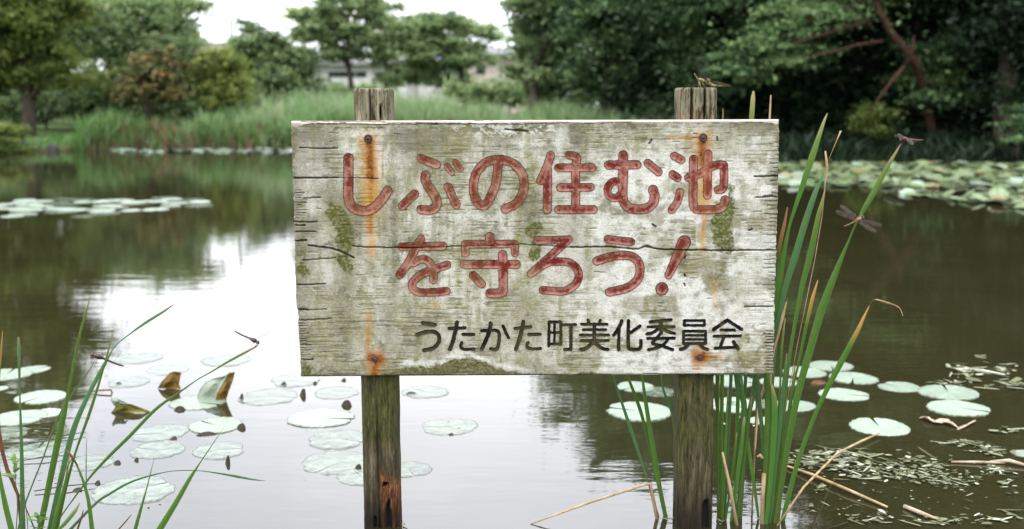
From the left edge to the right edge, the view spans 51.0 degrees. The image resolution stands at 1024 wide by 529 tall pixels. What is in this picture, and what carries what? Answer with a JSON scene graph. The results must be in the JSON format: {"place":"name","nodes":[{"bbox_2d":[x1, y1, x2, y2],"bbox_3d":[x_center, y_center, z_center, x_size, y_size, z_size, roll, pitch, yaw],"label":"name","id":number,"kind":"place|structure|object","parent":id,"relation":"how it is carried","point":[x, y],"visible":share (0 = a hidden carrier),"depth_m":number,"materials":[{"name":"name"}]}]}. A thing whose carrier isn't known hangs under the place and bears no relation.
{"place":"outdoors","nodes":[
{"label":"outdoors","id":0,"kind":"place"},
{"bbox_2d":[61,96,353,150],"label":"bank grass","id":1,"kind":"structure","parent":0,"point":[86,131],"depth_m":27.27,"materials":[{"name":"plant"}]},
{"bbox_2d":[73,0,597,103],"label":"sky","id":2,"kind":"structure","parent":0,"point":[263,9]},
{"bbox_2d":[1,105,1021,162],"bbox_3d":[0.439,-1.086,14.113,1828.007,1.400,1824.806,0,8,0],"label":"ground","id":3,"kind":"structure","parent":0,"point":[60,128],"depth_m":31.64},
{"bbox_2d":[0,120,47,153],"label":"shrub","id":4,"kind":"object","parent":3,"relation":"on","point":[10,133],"visible":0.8,"depth_m":24.54,"materials":[{"name":"green plant"}]},
{"bbox_2d":[46,143,58,151],"bbox_3d":[-11.030,-2.756,25.756,0.284,0.302,0.246,0,8,0],"label":"stone","id":5,"kind":"object","parent":3,"relation":"on","point":[52,147],"visible":0.64,"depth_m":25.67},
{"bbox_2d":[0,89,117,129],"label":"hedge","id":6,"kind":"object","parent":3,"relation":"on","point":[47,111],"visible":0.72,"depth_m":32.44,"materials":[{"name":"green plant"}]},
{"bbox_2d":[0,0,142,136],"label":"tree","id":7,"kind":"object","parent":3,"relation":"on","point":[28,28],"visible":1,"depth_m":27.93,"materials":[{"name":"green plant"}]},
{"bbox_2d":[7,133,148,152],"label":"short grass","id":8,"kind":"structure","parent":3,"relation":"on","point":[63,140],"depth_m":26.45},
{"bbox_2d":[47,59,143,123],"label":"bush","id":9,"kind":"object","parent":3,"relation":"on","point":[67,93],"visible":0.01,"depth_m":36.62,"materials":[{"name":"green plant"}]},
{"bbox_2d":[17,0,233,119],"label":"tree","id":10,"kind":"object","parent":3,"relation":"on","point":[160,21],"visible":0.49,"depth_m":32.51,"materials":[{"name":"green plant"}]},
{"bbox_2d":[101,42,205,120],"bbox_3d":[-9.485,-4.502,28.375,2.601,2.706,2.516,0,8,0],"label":"tree","id":11,"kind":"object","parent":3,"relation":"on","point":[159,75],"visible":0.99,"depth_m":27.89,"materials":[{"name":"green plant"}]},
{"bbox_2d":[91,78,320,122],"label":"hedge","id":12,"kind":"object","parent":3,"relation":"on","point":[179,110],"visible":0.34,"depth_m":32.46,"materials":[{"name":"green plant"}]},
{"bbox_2d":[174,42,265,113],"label":"bush","id":13,"kind":"object","parent":3,"relation":"on","point":[222,71],"visible":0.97,"depth_m":28.81,"materials":[{"name":"green plant"}]},
{"bbox_2d":[191,42,266,101],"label":"house","id":14,"kind":"structure","parent":3,"relation":"on","point":[216,44],"depth_m":53.69,"materials":[{"name":"white tile"}]},
{"bbox_2d":[229,0,232,37],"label":"utility pole","id":15,"kind":"object","parent":3,"relation":"on","point":[231,19],"visible":0.1,"depth_m":48.84,"materials":[{"name":"concrete"}]},
{"bbox_2d":[209,14,353,101],"bbox_3d":[-8.918,-6.770,37.679,6.773,3.960,4.548,3,9,21],"label":"tree","id":16,"kind":"object","parent":3,"relation":"on","point":[284,62],"visible":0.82,"depth_m":36.86,"materials":[{"name":"green plant"}]},
{"bbox_2d":[84,113,516,150],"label":"dry grass","id":17,"kind":"structure","parent":3,"relation":"on","point":[167,144],"depth_m":27.13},
{"bbox_2d":[273,0,430,98],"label":"tree","id":18,"kind":"object","parent":3,"relation":"on","point":[331,25],"visible":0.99,"depth_m":38.74,"materials":[{"name":"green plant"}]},
{"bbox_2d":[312,73,399,100],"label":"hedge","id":19,"kind":"object","parent":3,"relation":"on","point":[343,88],"visible":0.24,"depth_m":43.18,"materials":[{"name":"green plant"}]},
{"bbox_2d":[313,57,418,103],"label":"house","id":20,"kind":"structure","parent":3,"relation":"on","point":[364,71],"depth_m":57.12,"materials":[{"name":"grey tile"}]},
{"bbox_2d":[328,71,365,76],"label":"window","id":21,"kind":"structure","parent":20,"relation":"in","point":[332,73],"depth_m":57.10,"materials":[{"name":"grey glass"}]},
{"bbox_2d":[363,45,409,56],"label":"tree","id":22,"kind":"object","parent":3,"relation":"on","point":[389,52],"visible":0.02,"depth_m":73.79,"materials":[{"name":"green plant"}]},
{"bbox_2d":[192,83,673,136],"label":"bank reeds","id":23,"kind":"object","parent":3,"relation":"on","point":[419,109],"visible":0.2,"depth_m":28.04,"materials":[{"name":"green plant"}]},
{"bbox_2d":[419,56,464,105],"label":"house","id":24,"kind":"structure","parent":3,"relation":"on","point":[423,90],"depth_m":69.11,"materials":[{"name":"white tile"}]},
{"bbox_2d":[373,4,516,110],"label":"tree","id":25,"kind":"object","parent":3,"relation":"on","point":[453,52],"visible":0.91,"depth_m":40.69,"materials":[{"name":"green plant"}]},
{"bbox_2d":[438,70,528,110],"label":"hedge","id":26,"kind":"object","parent":3,"relation":"on","point":[503,95],"visible":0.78,"depth_m":35.31,"materials":[{"name":"green plant"}]},
{"bbox_2d":[468,47,526,112],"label":"house","id":27,"kind":"structure","parent":3,"relation":"on","point":[489,74],"depth_m":61.06,"materials":[{"name":"grey tile"}]},
{"bbox_2d":[477,0,592,109],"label":"tree","id":28,"kind":"object","parent":3,"relation":"on","point":[537,46],"visible":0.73,"depth_m":29.23,"materials":[{"name":"green plant"}]},
{"bbox_2d":[493,21,590,78],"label":"tree","id":29,"kind":"object","parent":3,"relation":"on","point":[514,40],"visible":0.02,"depth_m":58.31,"materials":[{"name":"green plant"}]},
{"bbox_2d":[504,54,599,104],"bbox_3d":[1.659,-4.965,30.733,2.722,2.719,2.925,7,11,41],"label":"tree","id":30,"kind":"object","parent":3,"relation":"on","point":[549,89],"visible":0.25,"depth_m":30.25,"materials":[{"name":"green plant"}]},
{"bbox_2d":[509,67,619,110],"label":"hedge","id":31,"kind":"object","parent":3,"relation":"on","point":[517,105],"visible":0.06,"depth_m":30.94,"materials":[{"name":"green plant"}]},
{"bbox_2d":[520,0,688,115],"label":"tree","id":32,"kind":"object","parent":3,"relation":"on","point":[583,21],"visible":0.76,"depth_m":26.12,"materials":[{"name":"green plant"}]},
{"bbox_2d":[565,38,696,119],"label":"bush","id":33,"kind":"object","parent":3,"relation":"on","point":[625,91],"visible":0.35,"depth_m":25.82,"materials":[{"name":"green plant"}]},
{"bbox_2d":[589,0,810,119],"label":"tree","id":34,"kind":"object","parent":3,"relation":"on","point":[689,20],"visible":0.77,"depth_m":23.68,"materials":[{"name":"green plant"}]},
{"bbox_2d":[632,57,780,118],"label":"bush","id":35,"kind":"object","parent":3,"relation":"on","point":[724,105],"visible":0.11,"depth_m":24.68,"materials":[{"name":"green plant"}]},
{"bbox_2d":[729,66,864,137],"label":"bush","id":36,"kind":"object","parent":3,"relation":"on","point":[767,91],"visible":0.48,"depth_m":24.19,"materials":[{"name":"green plant"}]},
{"bbox_2d":[731,1,908,119],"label":"tree","id":37,"kind":"object","parent":3,"relation":"on","point":[842,39],"visible":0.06,"depth_m":23.94,"materials":[{"name":"green plant"}]},
{"bbox_2d":[689,0,992,137],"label":"tree","id":38,"kind":"object","parent":3,"relation":"on","point":[826,16],"visible":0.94,"depth_m":21.54,"materials":[{"name":"green plant"}]},
{"bbox_2d":[779,40,903,135],"bbox_3d":[7.737,-3.785,24.260,3.993,2.773,2.798,0,8,0],"label":"bush","id":39,"kind":"object","parent":3,"relation":"on","point":[831,106],"visible":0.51,"depth_m":23.89,"materials":[{"name":"green plant"}]},
{"bbox_2d":[840,98,908,145],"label":"shrub","id":40,"kind":"object","parent":3,"relation":"on","point":[861,119],"visible":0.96,"depth_m":21.58,"materials":[{"name":"green plant"}]},
{"bbox_2d":[794,0,993,143],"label":"tree","id":41,"kind":"object","parent":3,"relation":"on","point":[879,52],"visible":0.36,"depth_m":22.68,"materials":[{"name":"green plant"}]},
{"bbox_2d":[778,125,1023,162],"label":"reeds","id":42,"kind":"object","parent":3,"relation":"on","point":[941,146],"visible":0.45,"depth_m":21.50,"materials":[{"name":"green plant"}]},
{"bbox_2d":[832,32,989,137],"bbox_3d":[9.072,-3.770,23.569,4.149,2.940,3.227,0,8,0],"label":"bush","id":43,"kind":"object","parent":3,"relation":"on","point":[890,95],"visible":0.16,"depth_m":22.94,"materials":[{"name":"green plant"}]},
{"bbox_2d":[880,60,994,140],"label":"bush","id":44,"kind":"object","parent":3,"relation":"on","point":[955,114],"visible":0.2,"depth_m":22.59,"materials":[{"name":"green plant"}]},
{"bbox_2d":[893,0,1023,146],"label":"tree","id":45,"kind":"object","parent":3,"relation":"on","point":[996,27],"visible":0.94,"depth_m":21.16,"materials":[{"name":"green plant"}]},
{"bbox_2d":[955,58,1023,133],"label":"bush","id":46,"kind":"object","parent":3,"relation":"on","point":[989,127],"visible":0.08,"depth_m":21.76,"materials":[{"name":"green plant"}]},
{"bbox_2d":[982,102,1023,161],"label":"shrub","id":47,"kind":"object","parent":3,"relation":"on","point":[1016,111],"visible":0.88,"depth_m":20.43,"materials":[{"name":"green plant"}]},
{"bbox_2d":[0,149,1023,528],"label":"water","id":48,"kind":"structure","parent":0,"point":[524,451],"depth_m":4.30,"materials":[{"name":"liquid"}]},
{"bbox_2d":[0,330,13,528],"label":"reed clump","id":49,"kind":"object","parent":48,"relation":"in","point":[10,525],"visible":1,"depth_m":2.49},
{"bbox_2d":[1,453,19,528],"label":"herb","id":50,"kind":"object","parent":48,"relation":"on","point":[15,467],"visible":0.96,"depth_m":2.54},
{"bbox_2d":[0,427,34,528],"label":"brown stem","id":51,"kind":"object","parent":50,"relation":"attached to","point":[7,470],"visible":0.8,"depth_m":2.56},
{"bbox_2d":[0,368,32,380],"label":"lily pad","id":52,"kind":"object","parent":48,"relation":"on","point":[13,374],"visible":0.96,"depth_m":4.44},
{"bbox_2d":[17,337,25,528],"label":"reed clump","id":53,"kind":"object","parent":48,"relation":"in","point":[22,507],"visible":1,"depth_m":2.51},
{"bbox_2d":[0,409,48,425],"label":"lily pad","id":54,"kind":"object","parent":48,"relation":"on","point":[10,418],"visible":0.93,"depth_m":3.82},
{"bbox_2d":[9,208,44,211],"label":"lily pad","id":55,"kind":"object","parent":48,"relation":"on","point":[26,210],"visible":1,"depth_m":11.34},
{"bbox_2d":[22,365,50,372],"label":"lily pad","id":56,"kind":"object","parent":48,"relation":"on","point":[34,369],"visible":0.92,"depth_m":4.53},
{"bbox_2d":[25,512,48,528],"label":"herb","id":57,"kind":"object","parent":48,"relation":"on","point":[38,517],"visible":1,"depth_m":2.51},
{"bbox_2d":[24,200,53,202],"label":"lily pad","id":58,"kind":"object","parent":48,"relation":"on","point":[39,201],"visible":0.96,"depth_m":12.32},
{"bbox_2d":[14,390,65,403],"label":"lily pad","id":59,"kind":"object","parent":48,"relation":"on","point":[44,396],"visible":0.94,"depth_m":4.07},
{"bbox_2d":[33,408,60,417],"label":"lily pad","id":60,"kind":"object","parent":48,"relation":"on","point":[53,412],"visible":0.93,"depth_m":3.88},
{"bbox_2d":[57,208,86,211],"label":"lily pad","id":61,"kind":"object","parent":48,"relation":"on","point":[70,209],"visible":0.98,"depth_m":11.34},
{"bbox_2d":[17,298,173,528],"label":"reed clump","id":62,"kind":"object","parent":48,"relation":"in","point":[56,511],"visible":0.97,"depth_m":2.52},
{"bbox_2d":[90,353,123,366],"bbox_3d":[-0.955,0.218,2.513,0.117,0.049,0.041,2,9,10],"label":"dragonfly","id":63,"kind":"object","parent":62,"relation":"on","point":[96,356],"visible":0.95,"depth_m":2.50},
{"bbox_2d":[87,208,115,210],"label":"lily pad","id":64,"kind":"object","parent":48,"relation":"on","point":[105,209],"visible":1,"depth_m":11.33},
{"bbox_2d":[110,398,149,412],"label":"folded lily pad","id":65,"kind":"object","parent":48,"relation":"on","point":[120,405],"visible":1,"depth_m":3.88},
{"bbox_2d":[119,201,147,203],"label":"lily pad","id":66,"kind":"object","parent":48,"relation":"on","point":[134,202],"visible":1,"depth_m":12.14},
{"bbox_2d":[118,459,153,528],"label":"reed clump","id":67,"kind":"object","parent":48,"relation":"in","point":[138,517],"visible":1,"depth_m":2.53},
{"bbox_2d":[141,208,169,210],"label":"lily pad","id":68,"kind":"object","parent":48,"relation":"on","point":[154,209],"visible":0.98,"depth_m":11.39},
{"bbox_2d":[61,345,257,516],"bbox_3d":[-0.950,0.539,2.608,0.693,0.704,0.002,0,8,0],"label":"reed clump","id":69,"kind":"object","parent":48,"relation":"in","point":[139,425],"visible":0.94,"depth_m":2.58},
{"bbox_2d":[234,330,263,346],"bbox_3d":[-0.610,0.176,2.548,0.102,0.042,0.040,0,8,0],"label":"dragonfly","id":70,"kind":"object","parent":69,"relation":"on","point":[253,340],"visible":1,"depth_m":2.54},
{"bbox_2d":[57,450,264,528],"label":"reed clump","id":71,"kind":"object","parent":48,"relation":"in","point":[79,520],"visible":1,"depth_m":2.49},
{"bbox_2d":[158,372,180,388],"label":"folded lily pad","id":72,"kind":"object","parent":48,"relation":"on","point":[171,380],"visible":1,"depth_m":4.21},
{"bbox_2d":[156,429,222,528],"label":"reed clump","id":73,"kind":"object","parent":48,"relation":"in","point":[167,516],"visible":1,"depth_m":2.55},
{"bbox_2d":[168,396,226,409],"bbox_3d":[-1.175,0.517,4.012,0.200,0.008,0.209,3,9,19],"label":"lily pad","id":74,"kind":"object","parent":48,"relation":"on","point":[190,403],"visible":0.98,"depth_m":4.00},
{"bbox_2d":[109,147,291,152],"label":"shore lily pads","id":75,"kind":"object","parent":48,"relation":"on","point":[199,150],"visible":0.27,"depth_m":25.65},
{"bbox_2d":[188,417,241,433],"bbox_3d":[-1.027,0.559,3.724,0.188,0.007,0.192,6,10,35],"label":"lily pad","id":76,"kind":"object","parent":48,"relation":"on","point":[226,424],"visible":0.98,"depth_m":3.72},
{"bbox_2d":[197,372,234,399],"bbox_3d":[-1.118,0.458,4.054,0.153,0.112,0.070,0,8,0],"label":"folded lily pad","id":77,"kind":"object","parent":48,"relation":"on","point":[218,388],"visible":1,"depth_m":4.07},
{"bbox_2d":[287,408,354,427],"bbox_3d":[-0.680,0.546,3.811,0.237,0.009,0.227,1,9,9],"label":"lily pad","id":78,"kind":"object","parent":48,"relation":"on","point":[321,417],"visible":1,"depth_m":3.80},
{"bbox_2d":[22,355,1023,526],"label":"floating weed","id":79,"kind":"object","parent":48,"relation":"on","point":[964,370],"visible":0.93,"depth_m":3.30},
{"bbox_2d":[291,87,778,528],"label":"wooden sign","id":80,"kind":"object","parent":48,"relation":"in","point":[525,247],"visible":1,"depth_m":2.69,"materials":[{"name":"grey wood"}]},
{"bbox_2d":[694,73,730,86],"bbox_3d":[0.498,-0.456,2.666,0.096,0.038,0.020,0,8,0],"label":"grasshopper","id":81,"kind":"object","parent":80,"relation":"on","point":[711,83],"visible":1,"depth_m":2.66},
{"bbox_2d":[530,483,658,523],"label":"broken reed","id":82,"kind":"object","parent":48,"relation":"on","point":[627,490],"visible":1,"depth_m":2.86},
{"bbox_2d":[617,381,653,391],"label":"lily pad","id":83,"kind":"object","parent":48,"relation":"on","point":[637,385],"visible":0.83,"depth_m":4.24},
{"bbox_2d":[606,401,670,421],"bbox_3d":[0.461,0.534,3.891,0.234,0.010,0.243,3,9,20],"label":"lily pad","id":84,"kind":"object","parent":48,"relation":"on","point":[658,411],"visible":0.69,"depth_m":3.88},
{"bbox_2d":[612,375,673,518],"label":"reed clump","id":85,"kind":"object","parent":48,"relation":"in","point":[652,451],"visible":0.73,"depth_m":2.87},
{"bbox_2d":[721,452,737,525],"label":"broken reed","id":86,"kind":"object","parent":48,"relation":"on","point":[731,496],"visible":1,"depth_m":2.83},
{"bbox_2d":[714,375,751,387],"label":"lily pad","id":87,"kind":"object","parent":48,"relation":"on","point":[726,380],"visible":0.28,"depth_m":4.30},
{"bbox_2d":[713,397,755,412],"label":"lily pad","id":88,"kind":"object","parent":48,"relation":"on","point":[733,407],"visible":0.27,"depth_m":3.96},
{"bbox_2d":[714,91,771,520],"bbox_3d":[0.611,0.207,2.832,0.160,1.315,0.073,-1,8,-5],"label":"reed clump","id":89,"kind":"object","parent":48,"relation":"in","point":[742,445],"visible":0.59,"depth_m":2.86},
{"bbox_2d":[760,473,765,523],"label":"broken reed","id":90,"kind":"object","parent":48,"relation":"on","point":[762,503],"visible":1,"depth_m":2.84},
{"bbox_2d":[759,377,796,386],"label":"lily pad","id":91,"kind":"object","parent":48,"relation":"on","point":[776,381],"visible":0.36,"depth_m":4.31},
{"bbox_2d":[754,113,827,523],"bbox_3d":[0.715,0.238,2.818,0.179,1.260,0.079,0,8,0],"label":"reed clump","id":92,"kind":"object","parent":48,"relation":"in","point":[773,439],"visible":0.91,"depth_m":2.80,"materials":[{"name":"plant"}]},
{"bbox_2d":[787,179,800,186],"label":"lily pad","id":93,"kind":"object","parent":48,"relation":"on","point":[792,181],"visible":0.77,"depth_m":14.76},
{"bbox_2d":[777,400,815,411],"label":"lily pad","id":94,"kind":"object","parent":48,"relation":"on","point":[805,406],"visible":0.39,"depth_m":3.95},
{"bbox_2d":[782,366,826,377],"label":"lily pad","id":95,"kind":"object","parent":48,"relation":"on","point":[814,373],"visible":0.48,"depth_m":4.45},
{"bbox_2d":[785,131,841,411],"bbox_3d":[0.770,0.179,2.829,0.150,1.056,0.007,0,8,0],"label":"dry stalk","id":96,"kind":"object","parent":48,"relation":"on","point":[826,160],"visible":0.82,"depth_m":2.79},
{"bbox_2d":[776,432,879,525],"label":"broken reed","id":97,"kind":"object","parent":48,"relation":"on","point":[822,468],"visible":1,"depth_m":3.11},
{"bbox_2d":[809,361,853,370],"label":"lily pad","id":98,"kind":"object","parent":48,"relation":"on","point":[824,365],"visible":0.82,"depth_m":4.57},
{"bbox_2d":[774,144,900,522],"bbox_3d":[0.830,0.273,2.793,0.304,1.169,0.006,0,8,0],"label":"reed clump","id":99,"kind":"object","parent":48,"relation":"in","point":[821,309],"visible":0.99,"depth_m":2.78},
{"bbox_2d":[836,205,882,232],"bbox_3d":[0.878,-0.116,2.721,0.126,0.069,0.027,0,8,0],"label":"dragonfly","id":100,"kind":"object","parent":99,"relation":"attached to","point":[851,215],"visible":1,"depth_m":2.71},
{"bbox_2d":[895,134,921,144],"bbox_3d":[0.995,-0.312,2.695,0.079,0.034,0.028,0,8,0],"label":"dragonfly","id":101,"kind":"object","parent":99,"relation":"attached to","point":[911,141],"visible":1,"depth_m":2.69},
{"bbox_2d":[787,465,887,507],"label":"broken reed","id":102,"kind":"object","parent":48,"relation":"on","point":[843,488],"visible":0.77,"depth_m":3.08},
{"bbox_2d":[781,299,902,521],"bbox_3d":[0.849,0.474,2.836,0.332,0.778,0.005,0,8,0],"label":"reed clump","id":103,"kind":"object","parent":48,"relation":"in","point":[838,366],"visible":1,"depth_m":2.82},
{"bbox_2d":[818,388,868,400],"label":"lily pad","id":104,"kind":"object","parent":48,"relation":"on","point":[838,394],"visible":0.94,"depth_m":4.12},
{"bbox_2d":[828,372,878,383],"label":"lily pad","id":105,"kind":"object","parent":48,"relation":"on","point":[856,377],"visible":0.92,"depth_m":4.35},
{"bbox_2d":[849,417,909,435],"bbox_3d":[1.269,0.562,3.708,0.203,0.008,0.212,0,8,3],"label":"lily pad","id":106,"kind":"object","parent":48,"relation":"on","point":[887,427],"visible":0.99,"depth_m":3.71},
{"bbox_2d":[877,382,919,391],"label":"lily pad","id":107,"kind":"object","parent":48,"relation":"on","point":[906,387],"visible":1,"depth_m":4.23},
{"bbox_2d":[778,160,1023,205],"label":"distant lily pads","id":108,"kind":"object","parent":48,"relation":"on","point":[852,179],"visible":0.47,"depth_m":15.65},
{"bbox_2d":[910,175,925,181],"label":"lily pad","id":109,"kind":"object","parent":108,"relation":"on","point":[922,178],"visible":0.54,"depth_m":15.08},
{"bbox_2d":[953,171,968,178],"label":"lily pad","id":110,"kind":"object","parent":108,"relation":"on","point":[962,174],"visible":0.98,"depth_m":15.81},
{"bbox_2d":[1009,177,1023,182],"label":"lily pad","id":111,"kind":"object","parent":108,"relation":"on","point":[1016,179],"visible":1,"depth_m":15.11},
{"bbox_2d":[903,504,937,519],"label":"broken reed","id":112,"kind":"object","parent":48,"relation":"on","point":[914,510],"visible":1,"depth_m":2.90,"materials":[{"name":"brown plant"}]},
{"bbox_2d":[920,416,957,427],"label":"dry leaf","id":113,"kind":"object","parent":48,"relation":"on","point":[943,420],"visible":1,"depth_m":3.75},
{"bbox_2d":[917,384,978,399],"bbox_3d":[1.685,0.495,4.152,0.228,0.009,0.219,2,9,11],"label":"lily pad","id":114,"kind":"object","parent":48,"relation":"on","point":[954,392],"visible":1,"depth_m":4.14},
{"bbox_2d":[926,399,990,415],"bbox_3d":[1.635,0.528,3.932,0.215,0.008,0.214,5,10,30],"label":"lily pad","id":115,"kind":"object","parent":48,"relation":"on","point":[952,407],"visible":1,"depth_m":3.92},
{"bbox_2d":[951,461,1005,463],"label":"broken reed","id":116,"kind":"object","parent":48,"relation":"on","point":[987,462],"visible":1,"depth_m":3.32,"materials":[{"name":"brown plant"}]},
{"bbox_2d":[988,187,1008,199],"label":"lily pad","id":117,"kind":"object","parent":48,"relation":"on","point":[1001,191],"visible":0.64,"depth_m":12.57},
{"bbox_2d":[990,459,1023,465],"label":"broken reed","id":118,"kind":"object","parent":48,"relation":"on","point":[1011,461],"visible":1,"depth_m":3.31,"materials":[{"name":"brown plant"}]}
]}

